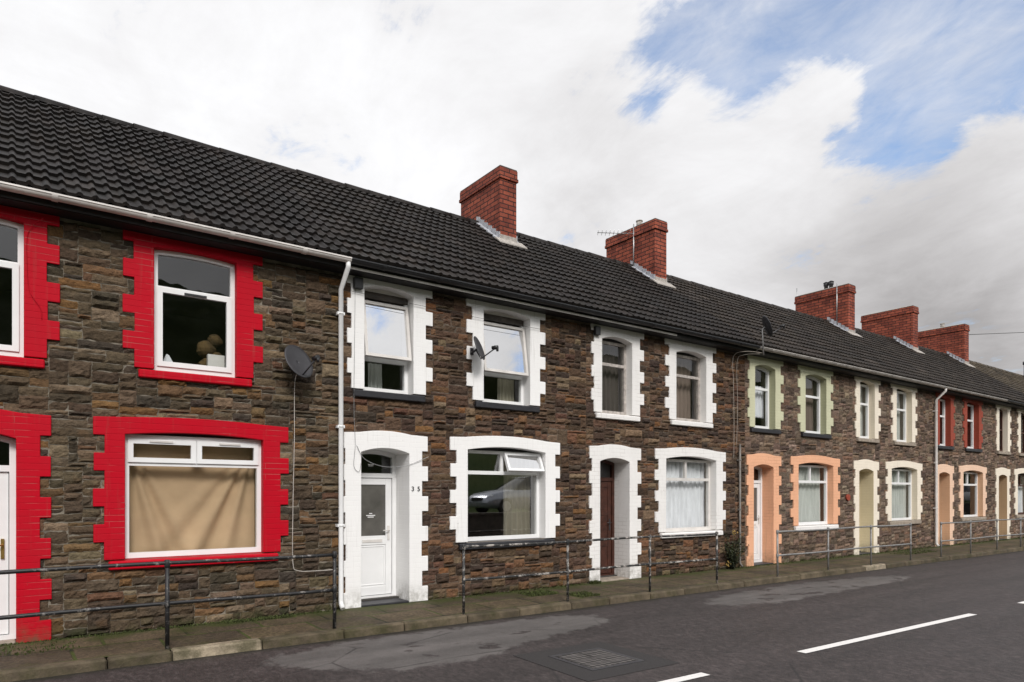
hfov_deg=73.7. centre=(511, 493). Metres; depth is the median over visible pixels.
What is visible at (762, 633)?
road
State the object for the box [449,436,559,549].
window
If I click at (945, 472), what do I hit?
door
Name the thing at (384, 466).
cable
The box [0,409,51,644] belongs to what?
door
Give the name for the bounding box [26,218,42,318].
cable
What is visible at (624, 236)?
tv aerial
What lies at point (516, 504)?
curtain
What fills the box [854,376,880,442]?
window
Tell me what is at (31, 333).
window
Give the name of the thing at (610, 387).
curtain
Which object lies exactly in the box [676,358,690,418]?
curtain
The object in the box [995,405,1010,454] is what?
window
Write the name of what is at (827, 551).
street railing
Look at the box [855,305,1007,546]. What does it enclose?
terraced house
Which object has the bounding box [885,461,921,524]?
window
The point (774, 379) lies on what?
window
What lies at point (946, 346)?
terraced house
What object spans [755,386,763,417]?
curtain
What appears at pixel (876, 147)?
sky
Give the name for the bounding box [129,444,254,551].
curtain
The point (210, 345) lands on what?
teddy bear
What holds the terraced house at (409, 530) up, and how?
on the ground
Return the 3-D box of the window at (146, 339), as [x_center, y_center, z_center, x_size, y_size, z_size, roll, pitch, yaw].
[-4.004,-2.270,8.642,1.632,1.740,0.194,0,0,-36]
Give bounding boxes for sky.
[0,0,1023,374]
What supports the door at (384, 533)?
in the terraced house at (409, 530)
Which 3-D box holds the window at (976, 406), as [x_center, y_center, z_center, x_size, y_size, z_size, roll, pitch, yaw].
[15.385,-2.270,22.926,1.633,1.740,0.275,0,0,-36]
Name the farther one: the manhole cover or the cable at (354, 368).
the cable at (354, 368)
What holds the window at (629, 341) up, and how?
in the terraced house at (649, 323)
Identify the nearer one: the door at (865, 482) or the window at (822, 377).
the window at (822, 377)
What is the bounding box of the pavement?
[0,538,1023,668]
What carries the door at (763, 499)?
in the terraced house at (782, 445)
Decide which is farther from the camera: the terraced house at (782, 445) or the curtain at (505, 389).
the terraced house at (782, 445)
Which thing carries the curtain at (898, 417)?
hanging from the terraced house at (881, 452)
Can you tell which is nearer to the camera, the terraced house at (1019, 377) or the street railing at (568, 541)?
the street railing at (568, 541)
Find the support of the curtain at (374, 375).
hanging from the terraced house at (409, 530)
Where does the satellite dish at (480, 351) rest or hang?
attached to the terraced house at (409, 530)
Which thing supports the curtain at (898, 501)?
hanging from the terraced house at (881, 452)
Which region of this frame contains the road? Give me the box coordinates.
[13,551,1023,681]
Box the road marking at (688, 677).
[660,672,708,681]
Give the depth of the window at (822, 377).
17.39 m
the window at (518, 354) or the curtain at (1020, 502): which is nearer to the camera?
the window at (518, 354)
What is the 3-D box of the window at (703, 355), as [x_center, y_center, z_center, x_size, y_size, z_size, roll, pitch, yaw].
[3.700,-2.270,14.340,1.633,1.740,0.275,0,0,-36]
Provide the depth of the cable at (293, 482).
9.28 m
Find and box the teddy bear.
[196,334,222,365]
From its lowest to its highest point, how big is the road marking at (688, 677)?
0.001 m
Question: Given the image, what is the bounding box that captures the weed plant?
[721,530,748,569]
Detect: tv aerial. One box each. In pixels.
[597,224,633,265]
[836,283,836,324]
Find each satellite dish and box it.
[284,345,319,377]
[470,336,498,359]
[756,315,784,354]
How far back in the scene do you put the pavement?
9.52 m
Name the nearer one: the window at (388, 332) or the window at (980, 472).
the window at (388, 332)
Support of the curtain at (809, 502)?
hanging from the terraced house at (782, 445)
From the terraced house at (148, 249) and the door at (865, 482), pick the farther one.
the door at (865, 482)
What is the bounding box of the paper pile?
[163,354,172,361]
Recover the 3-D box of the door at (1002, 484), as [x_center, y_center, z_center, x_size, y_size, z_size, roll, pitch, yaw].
[17.416,0.369,24.626,1.373,2.602,0.529,0,0,-36]
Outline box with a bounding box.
[207,354,224,366]
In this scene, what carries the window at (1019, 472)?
in the terraced house at (946, 346)
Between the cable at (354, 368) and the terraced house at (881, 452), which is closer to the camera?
the cable at (354, 368)
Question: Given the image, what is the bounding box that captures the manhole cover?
[513,641,678,681]
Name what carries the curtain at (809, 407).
hanging from the terraced house at (782, 445)
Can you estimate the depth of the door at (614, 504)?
13.26 m
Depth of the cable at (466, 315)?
10.87 m
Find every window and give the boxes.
[0,205,59,368]
[93,416,288,569]
[122,230,262,386]
[346,275,432,402]
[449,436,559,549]
[466,298,544,412]
[590,323,643,421]
[654,447,725,538]
[664,338,715,427]
[747,355,783,434]
[790,455,839,529]
[797,365,832,438]
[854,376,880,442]
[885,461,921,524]
[890,383,916,446]
[935,393,954,449]
[958,465,986,520]
[962,398,982,452]
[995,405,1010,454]
[1014,468,1023,517]
[1017,409,1023,455]
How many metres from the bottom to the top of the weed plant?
0.902 m
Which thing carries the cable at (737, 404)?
attached to the terraced house at (649, 323)
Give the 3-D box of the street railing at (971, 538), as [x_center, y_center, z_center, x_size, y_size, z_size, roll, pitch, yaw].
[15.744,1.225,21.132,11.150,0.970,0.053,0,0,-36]
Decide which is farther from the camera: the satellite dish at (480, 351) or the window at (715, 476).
the window at (715, 476)
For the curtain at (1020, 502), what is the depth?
26.27 m
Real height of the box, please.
0.280 m
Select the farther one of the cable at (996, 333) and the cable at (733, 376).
the cable at (996, 333)
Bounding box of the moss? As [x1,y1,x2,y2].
[0,538,1017,655]
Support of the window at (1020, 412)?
in the terraced house at (946, 346)
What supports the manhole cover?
on the road
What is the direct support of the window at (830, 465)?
in the terraced house at (782, 445)
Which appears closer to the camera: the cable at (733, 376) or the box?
the box
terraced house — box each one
[0,85,351,644]
[270,162,600,608]
[515,218,760,582]
[666,274,867,566]
[748,280,947,554]
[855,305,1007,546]
[918,323,1023,540]
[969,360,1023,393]
[995,362,1023,381]
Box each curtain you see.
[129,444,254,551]
[368,363,381,388]
[497,378,513,401]
[503,457,529,534]
[602,344,619,411]
[666,461,704,527]
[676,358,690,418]
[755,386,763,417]
[799,467,819,521]
[806,379,813,430]
[860,387,862,435]
[892,471,905,517]
[897,393,899,439]
[1018,487,1022,511]
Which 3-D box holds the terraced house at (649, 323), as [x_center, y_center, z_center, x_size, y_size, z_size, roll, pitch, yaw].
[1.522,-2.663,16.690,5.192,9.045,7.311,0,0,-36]
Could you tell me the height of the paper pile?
0.224 m
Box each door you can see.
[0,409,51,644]
[343,431,427,608]
[588,444,640,581]
[746,453,781,566]
[853,459,878,554]
[934,464,953,545]
[995,468,1010,540]
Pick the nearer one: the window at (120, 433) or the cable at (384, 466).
the window at (120, 433)
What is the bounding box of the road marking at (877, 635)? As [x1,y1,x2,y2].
[797,613,976,652]
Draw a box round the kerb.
[0,546,1023,681]
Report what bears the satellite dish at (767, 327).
attached to the terraced house at (782, 445)
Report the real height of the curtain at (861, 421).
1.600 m
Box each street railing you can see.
[0,551,336,649]
[462,531,717,614]
[776,523,911,576]
[940,518,1023,556]
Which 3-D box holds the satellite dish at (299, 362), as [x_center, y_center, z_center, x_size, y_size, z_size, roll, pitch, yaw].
[-2.770,-1.770,9.120,0.518,0.460,0.417,0,0,2]
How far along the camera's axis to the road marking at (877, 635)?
8.48 m
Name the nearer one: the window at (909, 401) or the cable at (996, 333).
the window at (909, 401)
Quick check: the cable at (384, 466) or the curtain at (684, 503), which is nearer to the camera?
the cable at (384, 466)
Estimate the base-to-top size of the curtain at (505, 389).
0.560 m
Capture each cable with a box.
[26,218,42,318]
[292,374,332,571]
[352,291,586,336]
[354,289,360,471]
[356,445,427,466]
[732,351,760,459]
[736,354,746,445]
[969,332,1023,334]
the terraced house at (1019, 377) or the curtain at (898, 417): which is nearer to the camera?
the curtain at (898, 417)
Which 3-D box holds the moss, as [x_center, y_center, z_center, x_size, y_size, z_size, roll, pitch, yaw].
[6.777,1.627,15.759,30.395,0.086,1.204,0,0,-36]
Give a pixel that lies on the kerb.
(102, 663)
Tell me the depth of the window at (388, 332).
10.29 m
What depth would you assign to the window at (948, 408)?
21.86 m
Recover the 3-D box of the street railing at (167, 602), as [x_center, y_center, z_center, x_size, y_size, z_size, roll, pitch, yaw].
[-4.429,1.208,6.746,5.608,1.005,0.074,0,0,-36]

